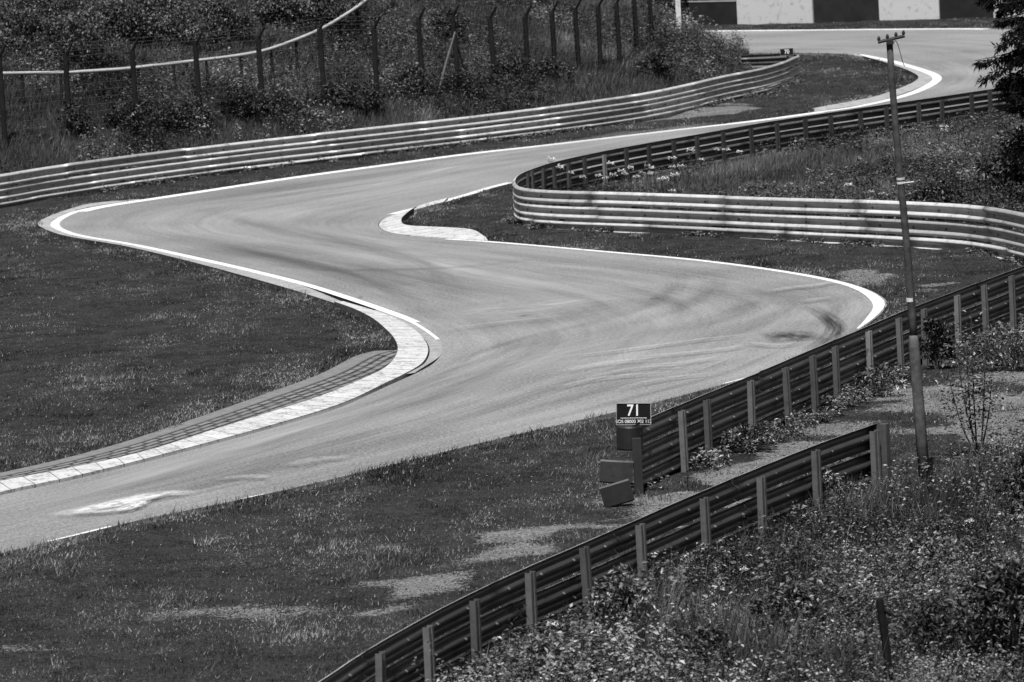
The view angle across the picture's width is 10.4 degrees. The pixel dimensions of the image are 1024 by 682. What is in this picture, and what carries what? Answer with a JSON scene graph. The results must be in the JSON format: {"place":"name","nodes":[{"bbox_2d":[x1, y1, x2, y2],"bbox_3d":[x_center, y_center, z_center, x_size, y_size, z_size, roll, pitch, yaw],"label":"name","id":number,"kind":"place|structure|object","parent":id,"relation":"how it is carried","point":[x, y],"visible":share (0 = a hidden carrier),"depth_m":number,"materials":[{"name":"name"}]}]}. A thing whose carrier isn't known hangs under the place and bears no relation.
{"place":"outdoors","nodes":[
{"label":"outdoors","id":0,"kind":"place"},
{"bbox_2d":[0,0,1023,681],"bbox_3d":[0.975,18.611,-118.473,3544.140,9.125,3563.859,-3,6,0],"label":"ground","id":1,"kind":"structure","parent":0,"point":[178,542],"depth_m":82.25,"materials":[{"name":"grey plant"}]},
{"bbox_2d":[0,3,58,49],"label":"bank bush","id":2,"kind":"object","parent":1,"relation":"on","point":[15,18],"visible":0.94,"depth_m":143.22,"materials":[{"name":"grey plant"}]},
{"bbox_2d":[0,0,104,25],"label":"bank bush","id":3,"kind":"object","parent":1,"relation":"on","point":[52,8],"visible":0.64,"depth_m":146.61,"materials":[{"name":"grey plant"}]},
{"bbox_2d":[16,7,129,63],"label":"bank bush","id":4,"kind":"object","parent":1,"relation":"on","point":[74,27],"visible":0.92,"depth_m":143.13,"materials":[{"name":"grey plant"}]},
{"bbox_2d":[56,99,97,135],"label":"bank bush","id":5,"kind":"object","parent":1,"relation":"on","point":[81,117],"visible":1,"depth_m":137.78,"materials":[{"name":"grey plant"}]},
{"bbox_2d":[78,0,165,40],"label":"bank bush","id":6,"kind":"object","parent":1,"relation":"on","point":[113,9],"visible":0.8,"depth_m":146.33,"materials":[{"name":"grey plant"}]},
{"bbox_2d":[102,102,153,131],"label":"bank bush","id":7,"kind":"object","parent":1,"relation":"on","point":[118,112],"visible":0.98,"depth_m":139.00,"materials":[{"name":"grey plant"}]},
{"bbox_2d":[116,0,202,22],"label":"bank bush","id":8,"kind":"object","parent":1,"relation":"on","point":[151,5],"visible":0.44,"depth_m":148.28,"materials":[{"name":"grey plant"}]},
{"bbox_2d":[137,99,195,128],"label":"bank bush","id":9,"kind":"object","parent":1,"relation":"on","point":[161,105],"visible":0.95,"depth_m":139.84,"materials":[{"name":"grey plant"}]},
{"bbox_2d":[112,1,235,47],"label":"bank bush","id":10,"kind":"object","parent":1,"relation":"on","point":[172,24],"visible":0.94,"depth_m":146.73,"materials":[{"name":"grey plant"}]},
{"bbox_2d":[3,0,367,105],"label":"tube rail","id":11,"kind":"object","parent":1,"relation":"on","point":[205,60],"visible":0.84,"depth_m":142.88,"materials":[{"name":"grey metal"}]},
{"bbox_2d":[37,199,339,307],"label":"kerb","id":12,"kind":"structure","parent":1,"relation":"on","point":[315,295],"depth_m":113.60,"materials":[{"name":"white concrete"}]},
{"bbox_2d":[0,350,396,480],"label":"paver strip","id":13,"kind":"object","parent":1,"relation":"on","point":[351,370],"visible":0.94,"depth_m":87.38,"materials":[{"name":"grey concrete"}]},
{"bbox_2d":[173,95,223,126],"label":"bank bush","id":14,"kind":"object","parent":1,"relation":"on","point":[187,104],"visible":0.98,"depth_m":140.44,"materials":[{"name":"grey plant"}]},
{"bbox_2d":[0,301,427,494],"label":"kerb","id":15,"kind":"structure","parent":1,"relation":"on","point":[409,342],"depth_m":87.00,"materials":[{"name":"white concrete"}]},
{"bbox_2d":[185,0,258,42],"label":"bank bush","id":16,"kind":"object","parent":1,"relation":"on","point":[219,10],"visible":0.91,"depth_m":147.95,"materials":[{"name":"grey plant"}]},
{"bbox_2d":[213,83,263,117],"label":"bank bush","id":17,"kind":"object","parent":1,"relation":"on","point":[246,97],"visible":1,"depth_m":141.63,"materials":[{"name":"grey plant"}]},
{"bbox_2d":[240,0,316,27],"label":"bank bush","id":18,"kind":"object","parent":1,"relation":"on","point":[282,6],"visible":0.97,"depth_m":150.65,"materials":[{"name":"grey plant"}]},
{"bbox_2d":[255,87,306,115],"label":"bank bush","id":19,"kind":"object","parent":1,"relation":"on","point":[279,97],"visible":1,"depth_m":142.36,"materials":[{"name":"grey plant"}]},
{"bbox_2d":[0,0,653,146],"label":"wire fence","id":20,"kind":"object","parent":1,"relation":"on","point":[321,51],"visible":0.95,"depth_m":144.69,"materials":[{"name":"grey metal"}]},
{"bbox_2d":[292,0,370,24],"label":"bank bush","id":21,"kind":"object","parent":1,"relation":"on","point":[337,7],"visible":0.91,"depth_m":151.39,"materials":[{"name":"grey plant"}]},
{"bbox_2d":[304,79,358,106],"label":"bank bush","id":22,"kind":"object","parent":1,"relation":"on","point":[335,88],"visible":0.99,"depth_m":143.89,"materials":[{"name":"grey plant"}]},
{"bbox_2d":[344,80,388,112],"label":"bank bush","id":23,"kind":"object","parent":1,"relation":"on","point":[364,102],"visible":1,"depth_m":143.98,"materials":[{"name":"grey plant"}]},
{"bbox_2d":[0,0,766,200],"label":"bank weeds","id":24,"kind":"object","parent":1,"relation":"on","point":[686,44],"visible":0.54,"depth_m":147.56,"materials":[{"name":"grey plant"}]},
{"bbox_2d":[0,0,798,204],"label":"bank grass","id":25,"kind":"structure","parent":1,"relation":"on","point":[599,81],"depth_m":146.64,"materials":[{"name":"grey plant"}]},
{"bbox_2d":[0,54,799,207],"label":"guardrail","id":26,"kind":"object","parent":1,"relation":"on","point":[122,174],"visible":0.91,"depth_m":140.40,"materials":[{"name":"metal"}]},
{"bbox_2d":[375,310,441,376],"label":"kerb apron","id":27,"kind":"object","parent":1,"relation":"on","point":[434,347],"visible":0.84,"depth_m":95.59,"materials":[{"name":"concrete"}]},
{"bbox_2d":[388,62,439,97],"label":"bank bush","id":28,"kind":"object","parent":1,"relation":"on","point":[415,71],"visible":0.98,"depth_m":146.12,"materials":[{"name":"grey plant"}]},
{"bbox_2d":[379,198,487,240],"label":"kerb","id":29,"kind":"structure","parent":1,"relation":"on","point":[393,224],"depth_m":118.13,"materials":[{"name":"white concrete"}]},
{"bbox_2d":[438,32,455,91],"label":"leaning stake","id":30,"kind":"object","parent":1,"relation":"on","point":[444,68],"visible":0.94,"depth_m":146.86,"materials":[{"name":"wood"}]},
{"bbox_2d":[423,6,474,39],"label":"bank bush","id":31,"kind":"object","parent":1,"relation":"on","point":[460,19],"visible":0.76,"depth_m":152.66,"materials":[{"name":"grey plant"}]},
{"bbox_2d":[442,67,489,94],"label":"bank bush","id":32,"kind":"object","parent":1,"relation":"on","point":[460,75],"visible":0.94,"depth_m":147.16,"materials":[{"name":"grey plant"}]},
{"bbox_2d":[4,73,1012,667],"bbox_3d":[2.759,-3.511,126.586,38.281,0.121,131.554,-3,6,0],"label":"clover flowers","id":33,"kind":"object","parent":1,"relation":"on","point":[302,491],"visible":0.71,"depth_m":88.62,"materials":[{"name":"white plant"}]},
{"bbox_2d":[496,55,539,85],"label":"bank bush","id":34,"kind":"object","parent":1,"relation":"on","point":[516,64],"visible":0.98,"depth_m":149.14,"materials":[{"name":"grey plant"}]},
{"bbox_2d":[504,632,599,681],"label":"shrub","id":35,"kind":"object","parent":1,"relation":"on","point":[558,645],"visible":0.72,"depth_m":60.38,"materials":[{"name":"grey plant"}]},
{"bbox_2d":[530,55,577,79],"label":"bank bush","id":36,"kind":"object","parent":1,"relation":"on","point":[550,61],"visible":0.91,"depth_m":150.95,"materials":[{"name":"grey plant"}]},
{"bbox_2d":[98,77,1023,681],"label":"verge weeds","id":37,"kind":"object","parent":1,"relation":"on","point":[850,397],"visible":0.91,"depth_m":84.87,"materials":[{"name":"grey plant"}]},
{"bbox_2d":[319,421,891,681],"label":"guardrail","id":38,"kind":"object","parent":1,"relation":"on","point":[478,630],"visible":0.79,"depth_m":66.29,"materials":[{"name":"metal"}]},
{"bbox_2d":[607,161,614,190],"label":"umbel flower","id":39,"kind":"object","parent":1,"relation":"on","point":[613,162],"visible":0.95,"depth_m":123.70,"materials":[{"name":"white plant"}]},
{"bbox_2d":[584,563,656,633],"bbox_3d":[1.245,3.002,63.829,0.862,0.920,0.769,-7,7,-33],"label":"shrub","id":40,"kind":"object","parent":1,"relation":"on","point":[626,591],"visible":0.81,"depth_m":63.69,"materials":[{"name":"grey plant"}]},
{"bbox_2d":[635,49,675,74],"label":"bank bush","id":41,"kind":"object","parent":1,"relation":"on","point":[655,58],"visible":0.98,"depth_m":155.57,"materials":[{"name":"grey plant"}]},
{"bbox_2d":[668,156,677,185],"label":"umbel flower","id":42,"kind":"object","parent":1,"relation":"on","point":[671,158],"visible":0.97,"depth_m":125.55,"materials":[{"name":"white plant"}]},
{"bbox_2d":[675,0,681,30],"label":"concrete post","id":43,"kind":"object","parent":1,"relation":"on","point":[677,6],"visible":0.44,"depth_m":167.79,"materials":[{"name":"white concrete"}]},
{"bbox_2d":[652,0,713,10],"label":"forest edge","id":44,"kind":"object","parent":1,"relation":"on","point":[685,8],"depth_m":194.24,"materials":[{"name":"grey plant"}]},
{"bbox_2d":[687,148,694,180],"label":"umbel flower","id":45,"kind":"object","parent":1,"relation":"on","point":[691,159],"visible":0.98,"depth_m":126.26,"materials":[{"name":"white plant"}]},
{"bbox_2d":[665,621,739,678],"bbox_3d":[2.062,3.379,60.630,0.829,0.705,0.961,-3,6,0],"label":"shrub","id":46,"kind":"object","parent":1,"relation":"on","point":[706,635],"visible":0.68,"depth_m":60.61,"materials":[{"name":"grey plant"}]},
{"bbox_2d":[411,417,1023,681],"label":"tall weeds","id":47,"kind":"object","parent":1,"relation":"on","point":[887,520],"visible":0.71,"depth_m":64.12,"materials":[{"name":"grey plant"}]},
{"bbox_2d":[688,540,755,578],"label":"shrub","id":48,"kind":"object","parent":1,"relation":"on","point":[724,548],"visible":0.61,"depth_m":67.70,"materials":[{"name":"grey plant"}]},
{"bbox_2d":[427,407,1023,681],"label":"leafy undergrowth","id":49,"kind":"object","parent":1,"relation":"on","point":[850,610],"visible":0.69,"depth_m":63.99,"materials":[{"name":"grey plant"}]},
{"bbox_2d":[434,424,1023,681],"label":"tall grass","id":50,"kind":"structure","parent":1,"relation":"on","point":[745,651],"depth_m":64.50,"materials":[{"name":"grey plant"}]},
{"bbox_2d":[700,193,757,227],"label":"bush","id":51,"kind":"object","parent":1,"relation":"on","point":[732,211],"visible":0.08,"depth_m":114.95,"materials":[{"name":"grey plant"}]},
{"bbox_2d":[719,420,777,452],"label":"bramble","id":52,"kind":"object","parent":1,"relation":"on","point":[734,442],"visible":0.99,"depth_m":79.48,"materials":[{"name":"grey plant"}]},
{"bbox_2d":[512,87,1023,258],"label":"guardrail","id":53,"kind":"object","parent":1,"relation":"on","point":[531,195],"visible":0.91,"depth_m":115.50,"materials":[{"name":"metal"}]},
{"bbox_2d":[537,103,1023,249],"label":"meadow weeds","id":54,"kind":"object","parent":1,"relation":"on","point":[967,185],"visible":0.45,"depth_m":124.44,"materials":[{"name":"grey plant"}]},
{"bbox_2d":[780,48,793,68],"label":"marker sign","id":55,"kind":"object","parent":1,"relation":"on","point":[786,51],"visible":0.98,"depth_m":162.52,"materials":[{"name":"metal"}]},
{"bbox_2d":[744,581,833,639],"bbox_3d":[3.124,3.064,63.301,1.098,0.730,0.937,-3,6,0],"label":"shrub","id":56,"kind":"object","parent":1,"relation":"on","point":[796,592],"visible":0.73,"depth_m":63.18,"materials":[{"name":"grey plant"}]},
{"bbox_2d":[764,194,841,230],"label":"bush","id":57,"kind":"object","parent":1,"relation":"on","point":[804,213],"visible":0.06,"depth_m":113.75,"materials":[{"name":"grey plant"}]},
{"bbox_2d":[599,266,1023,507],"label":"guardrail","id":58,"kind":"object","parent":1,"relation":"on","point":[618,474],"visible":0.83,"depth_m":82.49,"materials":[{"name":"metal"}]},
{"bbox_2d":[616,403,650,474],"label":"marker sign","id":59,"kind":"object","parent":58,"relation":"attached to","point":[633,414],"visible":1,"depth_m":76.14,"materials":[{"name":"metal"}]},
{"bbox_2d":[789,468,855,507],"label":"shrub","id":60,"kind":"object","parent":1,"relation":"on","point":[833,483],"visible":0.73,"depth_m":73.02,"materials":[{"name":"grey plant"}]},
{"bbox_2d":[654,0,1023,24],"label":"track barrier","id":61,"kind":"object","parent":1,"relation":"on","point":[721,12],"visible":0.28,"depth_m":191.02,"materials":[{"name":"concrete"}]},
{"bbox_2d":[831,204,886,234],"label":"bush","id":62,"kind":"object","parent":1,"relation":"on","point":[872,216],"visible":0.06,"depth_m":112.04,"materials":[{"name":"grey plant"}]},
{"bbox_2d":[814,53,932,111],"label":"kerb","id":63,"kind":"structure","parent":1,"relation":"on","point":[923,78],"depth_m":154.65,"materials":[{"name":"white concrete"}]},
{"bbox_2d":[851,361,910,397],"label":"bramble","id":64,"kind":"object","parent":1,"relation":"on","point":[885,371],"visible":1,"depth_m":85.22,"materials":[{"name":"grey plant"}]},
{"bbox_2d":[876,597,895,680],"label":"wooden stake","id":65,"kind":"object","parent":1,"relation":"on","point":[882,611],"visible":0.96,"depth_m":59.60,"materials":[{"name":"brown wood"}]},
{"bbox_2d":[877,30,929,487],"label":"utility pole","id":66,"kind":"object","parent":1,"relation":"on","point":[918,407],"visible":0.97,"depth_m":74.31,"materials":[{"name":"grey wood"}]},
{"bbox_2d":[881,531,972,579],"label":"shrub","id":67,"kind":"object","parent":1,"relation":"on","point":[930,541],"visible":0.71,"depth_m":66.89,"materials":[{"name":"grey plant"}]},
{"bbox_2d":[894,178,971,237],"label":"shrub","id":68,"kind":"object","parent":1,"relation":"on","point":[941,192],"visible":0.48,"depth_m":110.81,"materials":[{"name":"grey plant"}]},
{"bbox_2d":[889,592,978,652],"bbox_3d":[4.704,3.128,61.904,0.974,0.736,1.170,-7,7,-34],"label":"shrub","id":69,"kind":"object","parent":1,"relation":"on","point":[926,618],"visible":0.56,"depth_m":61.79,"materials":[{"name":"grey plant"}]},
{"bbox_2d":[919,315,956,369],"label":"shrub","id":70,"kind":"object","parent":1,"relation":"on","point":[931,325],"visible":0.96,"depth_m":88.24,"materials":[{"name":"black plant"}]},
{"bbox_2d":[940,124,948,156],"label":"umbel flower","id":71,"kind":"object","parent":1,"relation":"on","point":[943,134],"visible":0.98,"depth_m":129.86,"materials":[{"name":"white plant"}]},
{"bbox_2d":[919,307,1019,456],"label":"sapling","id":72,"kind":"object","parent":1,"relation":"on","point":[983,398],"visible":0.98,"depth_m":77.46,"materials":[{"name":"grey plant"}]},
{"bbox_2d":[936,196,1020,241],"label":"bush","id":73,"kind":"object","parent":1,"relation":"on","point":[994,205],"visible":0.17,"depth_m":109.22,"materials":[{"name":"grey plant"}]},
{"bbox_2d":[935,558,1023,679],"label":"shrub","id":74,"kind":"object","parent":1,"relation":"on","point":[986,595],"visible":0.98,"depth_m":59.58,"materials":[{"name":"black plant"}]},
{"bbox_2d":[960,322,1023,372],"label":"shrub","id":75,"kind":"object","parent":1,"relation":"on","point":[1017,350],"visible":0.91,"depth_m":87.51,"materials":[{"name":"grey plant"}]},
{"bbox_2d":[972,0,1023,119],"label":"spruce tree","id":76,"kind":"object","parent":1,"relation":"on","point":[1013,58],"visible":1,"depth_m":114.56,"materials":[{"name":"black plant"}]},
{"bbox_2d":[974,123,1023,196],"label":"shrub","id":77,"kind":"object","parent":1,"relation":"on","point":[1013,151],"visible":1,"depth_m":117.26,"materials":[{"name":"black plant"}]},
{"bbox_2d":[993,448,1023,518],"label":"shrub","id":78,"kind":"object","parent":1,"relation":"on","point":[1016,479],"visible":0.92,"depth_m":70.46,"materials":[{"name":"grey plant"}]},
{"bbox_2d":[0,29,1023,558],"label":"race track","id":79,"kind":"structure","parent":0,"point":[634,327],"depth_m":100.09,"materials":[{"name":"grey asphalt"}]},
{"bbox_2d":[50,526,110,540],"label":"white edge line","id":80,"kind":"object","parent":79,"relation":"on","point":[80,533],"visible":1,"depth_m":74.89,"materials":[{"name":"paint"}]},
{"bbox_2d":[50,212,419,322],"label":"white edge line","id":81,"kind":"object","parent":79,"relation":"on","point":[55,223],"visible":1,"depth_m":110.89,"materials":[{"name":"paint"}]},
{"bbox_2d":[103,351,567,488],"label":"polished line","id":82,"kind":"object","parent":79,"relation":"on","point":[229,450],"visible":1,"depth_m":83.11,"materials":[{"name":"grey asphalt"}]},
{"bbox_2d":[303,177,414,194],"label":"polished line","id":83,"kind":"object","parent":79,"relation":"on","point":[382,182],"visible":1,"depth_m":131.76,"materials":[{"name":"grey asphalt"}]},
{"bbox_2d":[412,322,438,338],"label":"white edge line","id":84,"kind":"object","parent":79,"relation":"on","point":[426,330],"visible":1,"depth_m":98.33,"materials":[{"name":"paint"}]},
{"bbox_2d":[73,112,822,211],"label":"white edge line","id":85,"kind":"object","parent":79,"relation":"on","point":[121,203],"visible":1,"depth_m":137.62,"materials":[{"name":"paint"}]},
{"bbox_2d":[328,236,568,287],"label":"polished line","id":86,"kind":"object","parent":79,"relation":"on","point":[482,272],"visible":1,"depth_m":108.45,"materials":[{"name":"grey asphalt"}]},
{"bbox_2d":[390,182,511,213],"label":"white edge line","id":87,"kind":"object","parent":79,"relation":"on","point":[473,192],"visible":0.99,"depth_m":127.25,"materials":[{"name":"paint"}]},
{"bbox_2d":[375,143,607,187],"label":"polished line","id":88,"kind":"object","parent":79,"relation":"on","point":[426,173],"visible":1,"depth_m":134.28,"materials":[{"name":"grey asphalt"}]},
{"bbox_2d":[477,299,592,310],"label":"polished line","id":89,"kind":"object","parent":79,"relation":"on","point":[558,303],"visible":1,"depth_m":101.72,"materials":[{"name":"grey asphalt"}]},
{"bbox_2d":[448,239,884,328],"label":"white edge line","id":90,"kind":"object","parent":79,"relation":"on","point":[878,302],"visible":1,"depth_m":104.24,"materials":[{"name":"paint"}]},
{"bbox_2d":[776,333,809,337],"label":"tyre mark","id":91,"kind":"object","parent":79,"relation":"on","point":[784,335],"visible":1,"depth_m":94.33,"materials":[{"name":"grey asphalt"}]},
{"bbox_2d":[823,315,841,340],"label":"tyre mark","id":92,"kind":"object","parent":79,"relation":"on","point":[829,320],"visible":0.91,"depth_m":95.80,"materials":[{"name":"grey asphalt"}]},
{"bbox_2d":[712,28,991,30],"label":"white edge line","id":93,"kind":"object","parent":79,"relation":"on","point":[854,29],"visible":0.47,"depth_m":186.04,"materials":[{"name":"paint"}]},
{"bbox_2d":[818,54,941,111],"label":"white edge line","id":94,"kind":"object","parent":79,"relation":"on","point":[937,78],"visible":0.92,"depth_m":157.30,"materials":[{"name":"paint"}]},
{"bbox_2d":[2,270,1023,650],"bbox_3d":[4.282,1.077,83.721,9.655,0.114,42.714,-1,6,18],"label":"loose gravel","id":95,"kind":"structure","parent":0,"point":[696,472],"depth_m":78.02,"materials":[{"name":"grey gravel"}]},
{"bbox_2d":[539,115,1023,250],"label":"meadow grass","id":96,"kind":"structure","parent":0,"point":[763,165],"depth_m":128.49,"materials":[{"name":"plant"}]},
{"label":"tyre mark","id":97,"kind":"structure","parent":0,"visible":0},
{"bbox_2d":[77,492,170,510],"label":"scrape mark","id":98,"kind":"object","parent":97,"relation":"on","point":[124,502],"visible":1,"depth_m":77.49,"materials":[{"name":"white asphalt"}]},
{"bbox_2d":[103,500,144,511],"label":"scrape mark","id":99,"kind":"object","parent":98,"relation":"on","point":[137,504],"visible":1,"depth_m":77.02,"materials":[{"name":"white asphalt"}]}
]}

